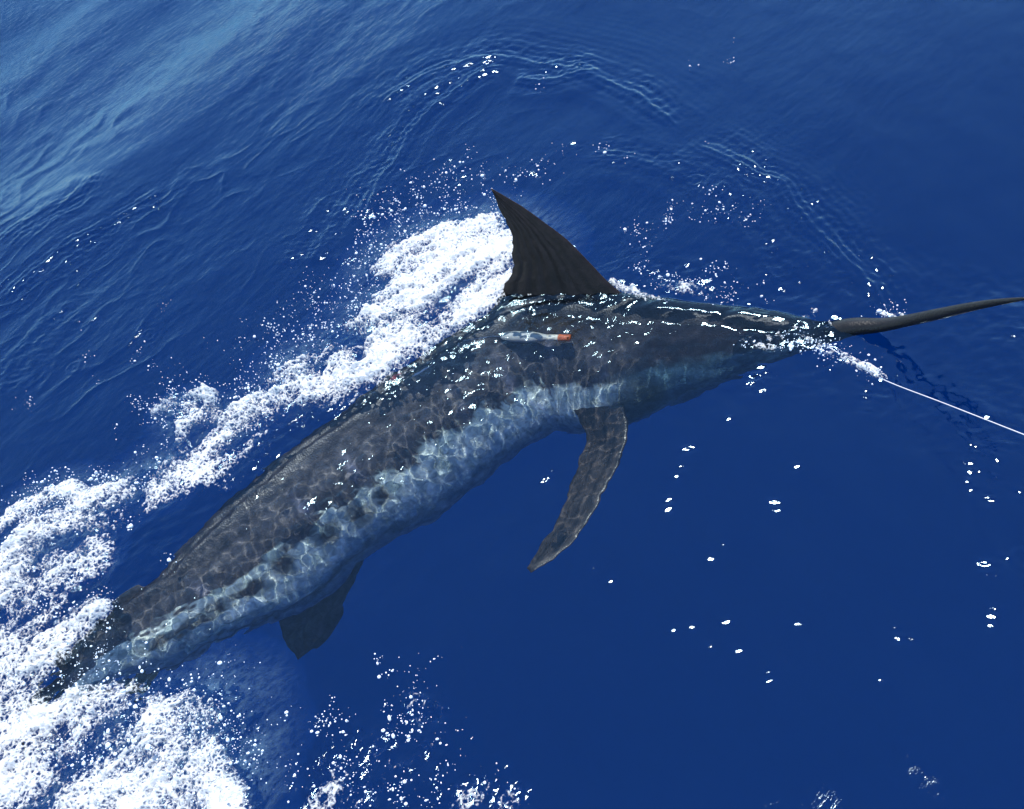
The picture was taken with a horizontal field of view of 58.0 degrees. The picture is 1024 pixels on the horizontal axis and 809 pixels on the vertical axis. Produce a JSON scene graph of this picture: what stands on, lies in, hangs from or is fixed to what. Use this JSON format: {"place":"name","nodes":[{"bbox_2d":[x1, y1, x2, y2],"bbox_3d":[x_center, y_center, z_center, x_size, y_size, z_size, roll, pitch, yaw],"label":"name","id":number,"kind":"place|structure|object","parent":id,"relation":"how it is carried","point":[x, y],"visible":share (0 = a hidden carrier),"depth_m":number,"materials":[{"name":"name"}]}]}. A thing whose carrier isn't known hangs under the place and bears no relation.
{"place":"outdoors","nodes":[
{"label":"outdoors","id":0,"kind":"place"},
{"bbox_2d":[0,0,1023,808],"bbox_3d":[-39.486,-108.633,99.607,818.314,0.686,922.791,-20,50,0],"label":"water","id":1,"kind":"structure","parent":0,"point":[678,550],"depth_m":2.99,"materials":[{"name":"blue liquid"}]},
{"bbox_2d":[0,212,903,808],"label":"sea foam","id":2,"kind":"object","parent":1,"relation":"on","point":[448,248],"visible":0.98,"depth_m":3.06,"materials":[{"name":"white"}]},
{"bbox_2d":[0,57,906,808],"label":"spray","id":3,"kind":"object","parent":1,"relation":"on","point":[148,747],"visible":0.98,"depth_m":2.86,"materials":[{"name":"white liquid"}]},
{"bbox_2d":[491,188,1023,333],"bbox_3d":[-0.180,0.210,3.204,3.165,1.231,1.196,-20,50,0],"label":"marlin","id":4,"kind":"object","parent":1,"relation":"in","point":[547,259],"visible":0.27,"depth_m":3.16,"materials":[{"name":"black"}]},
{"bbox_2d":[827,346,1023,434],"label":"fishing line","id":5,"kind":"object","parent":4,"relation":"attached to","point":[943,402],"visible":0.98,"depth_m":2.47,"materials":[{"name":"plastic"}]}
]}

